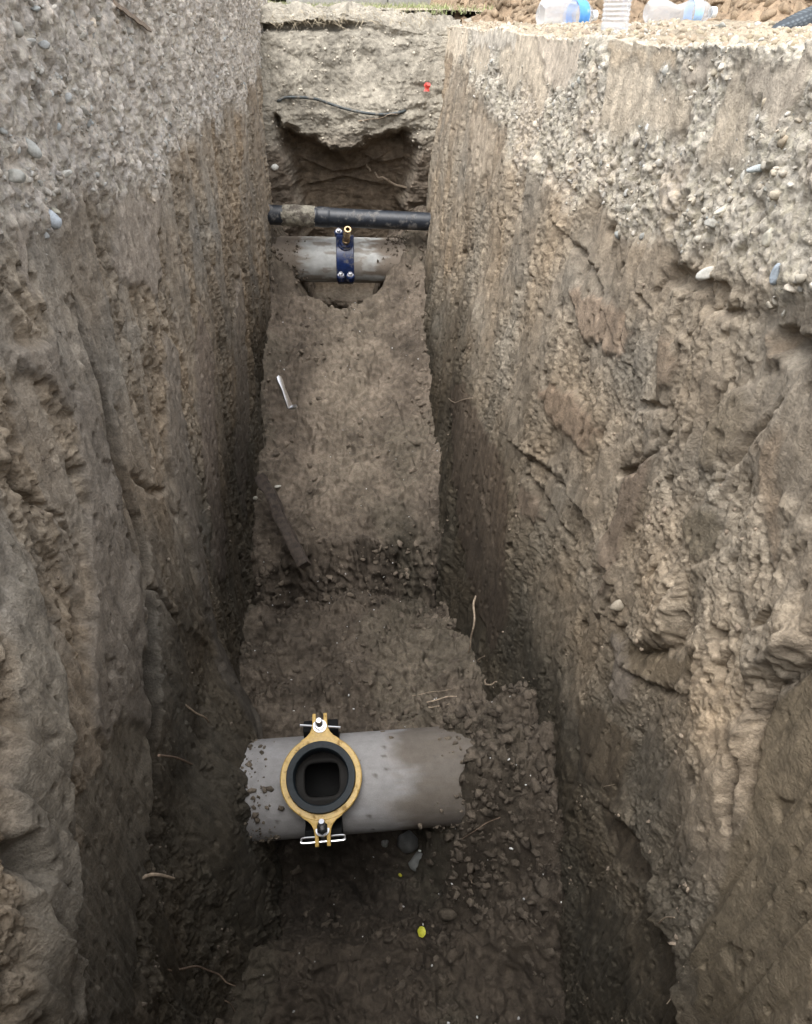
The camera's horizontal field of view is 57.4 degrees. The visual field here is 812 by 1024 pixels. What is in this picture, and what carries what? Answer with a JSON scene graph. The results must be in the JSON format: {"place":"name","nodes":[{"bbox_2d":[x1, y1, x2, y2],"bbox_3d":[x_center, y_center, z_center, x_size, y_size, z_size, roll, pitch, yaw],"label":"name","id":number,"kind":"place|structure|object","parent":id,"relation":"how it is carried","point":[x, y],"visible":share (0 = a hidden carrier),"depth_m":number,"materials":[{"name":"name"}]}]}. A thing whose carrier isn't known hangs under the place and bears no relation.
{"place":"outdoors","nodes":[
{"label":"outdoors","id":0,"kind":"place"},
{"bbox_2d":[0,0,282,1023],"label":"trench side","id":1,"kind":"object","parent":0,"point":[104,690],"visible":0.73,"depth_m":1.28,"materials":[{"name":"soil"}]},
{"bbox_2d":[8,169,25,183],"bbox_3d":[-0.480,-0.413,0.911,0.024,0.017,0.018,-2,34,-3],"label":"stone","id":2,"kind":"object","parent":1,"relation":"on","point":[17,176],"visible":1,"depth_m":0.91,"materials":[{"name":"grey stone"}]},
{"bbox_2d":[12,21,23,37],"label":"stone","id":3,"kind":"object","parent":1,"relation":"on","point":[19,28],"visible":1,"depth_m":0.93,"materials":[{"name":"grey stone"}]},
{"bbox_2d":[25,137,41,158],"bbox_3d":[-0.486,-0.473,0.961,0.024,0.027,0.013,-2,34,-3],"label":"stone","id":4,"kind":"object","parent":1,"relation":"on","point":[33,150],"visible":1,"depth_m":0.96,"materials":[{"name":"grey stone"}]},
{"bbox_2d":[49,209,61,229],"bbox_3d":[-0.488,-0.404,1.024,0.021,0.027,0.027,-2,34,-3],"label":"stone","id":5,"kind":"object","parent":1,"relation":"on","point":[56,220],"visible":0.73,"depth_m":1.02,"materials":[{"name":"grey stone"}]},
{"bbox_2d":[62,170,71,176],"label":"stone","id":6,"kind":"object","parent":1,"relation":"on","point":[66,173],"visible":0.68,"depth_m":1.08,"materials":[{"name":"grey stone"}]},
{"bbox_2d":[0,0,263,254],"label":"gravel","id":7,"kind":"structure","parent":1,"relation":"on","point":[45,44],"depth_m":1.16,"materials":[{"name":"grey gravel"}]},
{"bbox_2d":[51,207,60,214],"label":"stone","id":8,"kind":"object","parent":7,"relation":"on","point":[56,211],"visible":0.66,"depth_m":1.05,"materials":[{"name":"beige stone"}]},
{"bbox_2d":[113,0,151,31],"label":"wood strip","id":9,"kind":"object","parent":7,"relation":"on","point":[135,18],"visible":1,"depth_m":1.42,"materials":[{"name":"brown plant"}]},
{"bbox_2d":[0,88,278,1023],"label":"soil crumbs","id":10,"kind":"object","parent":1,"relation":"attached to","point":[144,1004],"visible":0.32,"depth_m":1.49,"materials":[{"name":"brown soil"}]},
{"bbox_2d":[142,873,174,879],"bbox_3d":[-0.407,0.613,1.235,0.022,0.117,0.072,9,35,13],"label":"root","id":11,"kind":"object","parent":1,"relation":"attached to","point":[145,876],"visible":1,"depth_m":1.21,"materials":[{"name":"brown plant"}]},
{"bbox_2d":[157,754,192,764],"bbox_3d":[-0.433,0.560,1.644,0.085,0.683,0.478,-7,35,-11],"label":"root","id":12,"kind":"object","parent":1,"relation":"attached to","point":[170,756],"visible":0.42,"depth_m":1.36,"materials":[{"name":"brown plant"}]},
{"bbox_2d":[186,704,208,721],"bbox_3d":[-0.449,0.491,1.713,0.022,0.402,0.226,0,34,0],"label":"root","id":13,"kind":"object","parent":1,"relation":"attached to","point":[191,709],"visible":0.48,"depth_m":1.56,"materials":[{"name":"brown plant"}]},
{"bbox_2d":[168,965,234,985],"bbox_3d":[-0.407,0.891,1.429,0.032,0.308,0.132,21,39,28],"label":"root","id":14,"kind":"object","parent":1,"relation":"attached to","point":[193,966],"visible":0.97,"depth_m":1.46,"materials":[{"name":"brown plant"}]},
{"bbox_2d":[260,1,471,308],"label":"trench end","id":15,"kind":"object","parent":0,"point":[332,172],"visible":0.41,"depth_m":3.46,"materials":[{"name":"soil"}]},
{"bbox_2d":[270,164,278,170],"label":"stone","id":16,"kind":"object","parent":15,"relation":"on","point":[274,167],"visible":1,"depth_m":3.52,"materials":[{"name":"grey stone"}]},
{"bbox_2d":[277,96,406,115],"bbox_3d":[-0.294,-1.886,3.437,0.608,0.082,0.067,1,34,1],"label":"cable","id":17,"kind":"object","parent":15,"relation":"attached to","point":[338,106],"visible":1,"depth_m":3.43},
{"bbox_2d":[261,13,444,150],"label":"end pebbles","id":18,"kind":"object","parent":15,"relation":"in","point":[382,77],"visible":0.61,"depth_m":3.42,"materials":[{"name":"stone"}]},
{"bbox_2d":[268,6,439,33],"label":"turf rootlets","id":19,"kind":"object","parent":15,"relation":"attached to","point":[322,18],"visible":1,"depth_m":3.35,"materials":[{"name":"plant"}]},
{"bbox_2d":[358,114,397,121],"bbox_3d":[-0.131,-1.833,3.443,0.186,0.034,0.010,3,34,4],"label":"root","id":20,"kind":"object","parent":15,"relation":"attached to","point":[375,118],"visible":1,"depth_m":3.44,"materials":[{"name":"brown plant"}]},
{"bbox_2d":[374,172,406,188],"bbox_3d":[-0.059,-1.685,3.761,0.200,0.074,0.072,17,38,23],"label":"twig","id":21,"kind":"object","parent":15,"relation":"on","point":[392,183],"visible":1,"depth_m":3.77,"materials":[{"name":"brown wood"}]},
{"bbox_2d":[424,82,430,90],"bbox_3d":[0.098,-1.957,3.412,0.032,0.036,0.018,10,35,15],"label":"plastic scrap","id":22,"kind":"object","parent":15,"relation":"in","point":[427,85],"visible":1,"depth_m":3.41,"materials":[{"name":"red plastic"}]},
{"bbox_2d":[267,0,493,14],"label":"ground","id":23,"kind":"structure","parent":0,"point":[410,9],"depth_m":3.88,"materials":[{"name":"plant"}]},
{"bbox_2d":[286,0,430,13],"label":"kerb","id":24,"kind":"structure","parent":23,"relation":"on","point":[363,1],"depth_m":5.87,"materials":[{"name":"concrete"}]},
{"bbox_2d":[422,0,811,23],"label":"spoil heap","id":25,"kind":"object","parent":23,"relation":"on","point":[744,15],"visible":0.19,"depth_m":2.80,"materials":[{"name":"soil"}]},
{"bbox_2d":[448,0,811,23],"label":"heap clods","id":26,"kind":"object","parent":25,"relation":"on","point":[518,14],"visible":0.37,"depth_m":2.80,"materials":[{"name":"soil"}]},
{"bbox_2d":[221,205,565,1023],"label":"trench floor","id":27,"kind":"structure","parent":0,"point":[341,983],"depth_m":2.22,"materials":[{"name":"soil"}]},
{"bbox_2d":[255,473,310,569],"bbox_3d":[-0.440,0.028,2.634,0.061,0.205,0.395,-18,38,-24],"label":"timber stake","id":28,"kind":"object","parent":27,"relation":"on","point":[291,540],"visible":1,"depth_m":2.61,"materials":[{"name":"brown wood"}]},
{"bbox_2d":[276,375,296,409],"bbox_3d":[-0.483,-0.483,3.003,0.042,0.108,0.135,-17,38,-24],"label":"metal bar","id":29,"kind":"object","parent":27,"relation":"on","point":[287,400],"visible":1,"depth_m":3.00,"materials":[{"name":"silver metal"}]},
{"bbox_2d":[272,236,405,282],"bbox_3d":[-0.323,-1.237,3.637,0.800,0.212,0.212,0,34,-3],"label":"water pipe","id":30,"kind":"object","parent":27,"relation":"on","point":[315,259],"visible":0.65,"depth_m":3.55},
{"bbox_2d":[334,226,354,283],"bbox_3d":[-0.299,-1.256,3.595,0.095,0.304,0.278,-1,34,-4],"label":"service saddle","id":31,"kind":"object","parent":30,"relation":"attached to","point":[344,253],"visible":1,"depth_m":3.53,"materials":[{"name":"blue metal"}]},
{"bbox_2d":[277,235,424,278],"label":"soil crumbs","id":32,"kind":"object","parent":30,"relation":"on","point":[387,239],"visible":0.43,"depth_m":3.55,"materials":[{"name":"brown soil"}]},
{"bbox_2d":[240,726,473,840],"bbox_3d":[-0.168,0.661,1.803,0.900,0.232,0.232,-3,34,-4],"label":"water pipe","id":33,"kind":"object","parent":27,"relation":"on","point":[410,778],"visible":0.47,"depth_m":1.71,"materials":[{"name":"grey plastic"}]},
{"bbox_2d":[280,713,361,846],"bbox_3d":[-0.196,0.647,1.771,0.183,0.307,0.285,-3,64,-4],"label":"tapping saddle","id":34,"kind":"object","parent":33,"relation":"attached to","point":[323,823],"visible":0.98,"depth_m":1.66,"materials":[{"name":"metal"}]},
{"bbox_2d":[240,730,474,844],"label":"soil crumbs","id":35,"kind":"object","parent":33,"relation":"on","point":[264,790],"visible":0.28,"depth_m":1.71,"materials":[{"name":"brown soil"}]},
{"bbox_2d":[381,840,388,846],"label":"stone","id":36,"kind":"object","parent":27,"relation":"on","point":[384,843],"visible":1,"depth_m":2.03,"materials":[{"name":"grey stone"}]},
{"bbox_2d":[214,205,565,1023],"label":"floor crumbs","id":37,"kind":"object","parent":27,"relation":"on","point":[538,787],"visible":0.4,"depth_m":2.12,"materials":[{"name":"soil"}]},
{"bbox_2d":[397,830,417,852],"bbox_3d":[0.004,0.904,2.031,0.059,0.066,0.063,-2,34,-3],"label":"stone","id":38,"kind":"object","parent":27,"relation":"on","point":[407,842],"visible":0.99,"depth_m":2.01,"materials":[{"name":"grey stone"}]},
{"bbox_2d":[254,299,561,1023],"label":"floor pebbles","id":39,"kind":"object","parent":27,"relation":"on","point":[518,1017],"visible":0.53,"depth_m":1.82,"materials":[{"name":"stone"}]},
{"bbox_2d":[408,851,422,870],"bbox_3d":[0.049,0.958,2.030,0.064,0.043,0.074,22,40,29],"label":"stone","id":40,"kind":"object","parent":27,"relation":"on","point":[413,862],"visible":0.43,"depth_m":2.02,"materials":[{"name":"grey stone"}]},
{"bbox_2d":[408,436,423,445],"bbox_3d":[0.049,-0.294,3.065,0.086,0.042,0.051,-2,34,-3],"label":"soil lump","id":41,"kind":"object","parent":27,"relation":"on","point":[416,440],"visible":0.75,"depth_m":3.05,"materials":[{"name":"brown soil"}]},
{"bbox_2d":[417,926,425,937],"bbox_3d":[0.037,0.999,1.762,0.020,0.009,0.025,20,39,27],"label":"yellow petal","id":42,"kind":"object","parent":27,"relation":"on","point":[421,931],"visible":1,"depth_m":1.76,"materials":[{"name":"yellow plant"}]},
{"bbox_2d":[427,696,456,702],"bbox_3d":[0.103,0.539,2.136,0.090,0.012,0.008,-8,35,-11],"label":"root","id":43,"kind":"object","parent":27,"relation":"on","point":[440,698],"visible":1,"depth_m":2.13,"materials":[{"name":"beige plant"}]},
{"bbox_2d":[438,908,456,920],"bbox_3d":[0.107,1.006,1.855,0.053,0.039,0.032,-2,34,-3],"label":"soil lump","id":44,"kind":"object","parent":27,"relation":"on","point":[446,914],"visible":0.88,"depth_m":1.84,"materials":[{"name":"brown soil"}]},
{"bbox_2d":[430,669,555,975],"bbox_3d":[0.197,0.689,1.866,0.268,0.549,0.794,-2,34,-3],"label":"clod heap","id":45,"kind":"object","parent":27,"relation":"on","point":[540,886],"visible":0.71,"depth_m":1.71,"materials":[{"name":"soil"}]},
{"bbox_2d":[462,817,499,838],"bbox_3d":[0.157,0.744,1.698,0.102,0.172,0.035,16,37,23],"label":"root","id":46,"kind":"object","parent":45,"relation":"on","point":[478,828],"visible":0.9,"depth_m":1.65,"materials":[{"name":"brown plant"}]},
{"bbox_2d":[423,18,811,1023],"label":"trench side","id":47,"kind":"object","parent":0,"point":[729,788],"visible":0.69,"depth_m":1.17,"materials":[{"name":"soil"}]},
{"bbox_2d":[267,204,430,230],"bbox_3d":[-0.282,-1.367,3.441,0.797,0.122,0.098,-1,34,-1],"label":"black pipe","id":48,"kind":"object","parent":47,"relation":"in","point":[294,215],"visible":0.96,"depth_m":3.41,"materials":[{"name":"plastic"}]},
{"bbox_2d":[468,595,475,652],"bbox_3d":[0.203,0.359,2.294,0.025,0.274,0.144,5,34,8],"label":"root","id":49,"kind":"object","parent":47,"relation":"attached to","point":[473,622],"visible":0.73,"depth_m":2.21,"materials":[{"name":"beige plant"}]},
{"bbox_2d":[535,0,597,24],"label":"plastic bottle","id":50,"kind":"object","parent":47,"relation":"on","point":[559,11],"visible":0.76,"depth_m":2.31,"materials":[{"name":"white"}]},
{"bbox_2d":[432,60,772,1022],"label":"soil crumbs","id":51,"kind":"object","parent":47,"relation":"attached to","point":[738,626],"visible":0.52,"depth_m":1.13,"materials":[{"name":"brown soil"}]},
{"bbox_2d":[601,0,631,31],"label":"plastic bottle","id":52,"kind":"object","parent":47,"relation":"on","point":[615,14],"visible":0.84,"depth_m":1.71,"materials":[{"name":"white"}]},
{"bbox_2d":[610,599,623,610],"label":"stone","id":53,"kind":"object","parent":47,"relation":"on","point":[617,605],"visible":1,"depth_m":1.26,"materials":[{"name":"beige stone"}]},
{"bbox_2d":[447,18,811,317],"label":"gravel","id":54,"kind":"structure","parent":47,"relation":"on","point":[795,278],"depth_m":1.02,"materials":[{"name":"grey gravel"}]},
{"bbox_2d":[450,20,811,50],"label":"rim gravel","id":55,"kind":"structure","parent":47,"relation":"on","point":[692,39],"depth_m":1.32,"materials":[{"name":"beige gravel"}]},
{"bbox_2d":[658,916,674,923],"bbox_3d":[0.370,0.588,1.066,0.012,0.147,0.068,13,36,19],"label":"root","id":56,"kind":"object","parent":47,"relation":"attached to","point":[661,920],"visible":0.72,"depth_m":1.03,"materials":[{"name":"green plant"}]},
{"bbox_2d":[643,0,717,21],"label":"plastic bottle","id":57,"kind":"object","parent":47,"relation":"on","point":[693,10],"visible":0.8,"depth_m":2.21,"materials":[{"name":"white"}]},
{"bbox_2d":[696,266,713,280],"bbox_3d":[0.373,-0.296,0.920,0.026,0.018,0.010,-2,34,-3],"label":"stone","id":58,"kind":"object","parent":47,"relation":"on","point":[703,274],"visible":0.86,"depth_m":0.92,"materials":[{"name":"beige stone"}]},
{"bbox_2d":[704,218,716,228],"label":"stone","id":59,"kind":"object","parent":47,"relation":"on","point":[710,222],"visible":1,"depth_m":0.92,"materials":[{"name":"beige stone"}]},
{"bbox_2d":[713,203,729,214],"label":"stone","id":60,"kind":"object","parent":47,"relation":"on","point":[720,210],"visible":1,"depth_m":0.89,"materials":[{"name":"beige stone"}]},
{"bbox_2d":[746,164,761,172],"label":"stone","id":61,"kind":"object","parent":47,"relation":"on","point":[754,168],"visible":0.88,"depth_m":0.81,"materials":[{"name":"grey stone"}]},
{"bbox_2d":[762,227,772,246],"bbox_3d":[0.387,-0.291,0.786,0.013,0.020,0.010,-11,36,-16],"label":"stone","id":62,"kind":"object","parent":47,"relation":"on","point":[766,237],"visible":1,"depth_m":0.78,"materials":[{"name":"beige stone"}]},
{"bbox_2d":[769,263,779,285],"bbox_3d":[0.381,-0.245,0.763,0.011,0.023,0.008,-2,34,-3],"label":"stone","id":63,"kind":"object","parent":47,"relation":"on","point":[774,273],"visible":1,"depth_m":0.76,"materials":[{"name":"grey stone"}]},
{"bbox_2d":[772,6,811,28],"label":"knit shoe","id":64,"kind":"object","parent":47,"relation":"on","point":[803,17],"visible":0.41,"depth_m":1.56,"materials":[{"name":"grey fabric"}]}
]}

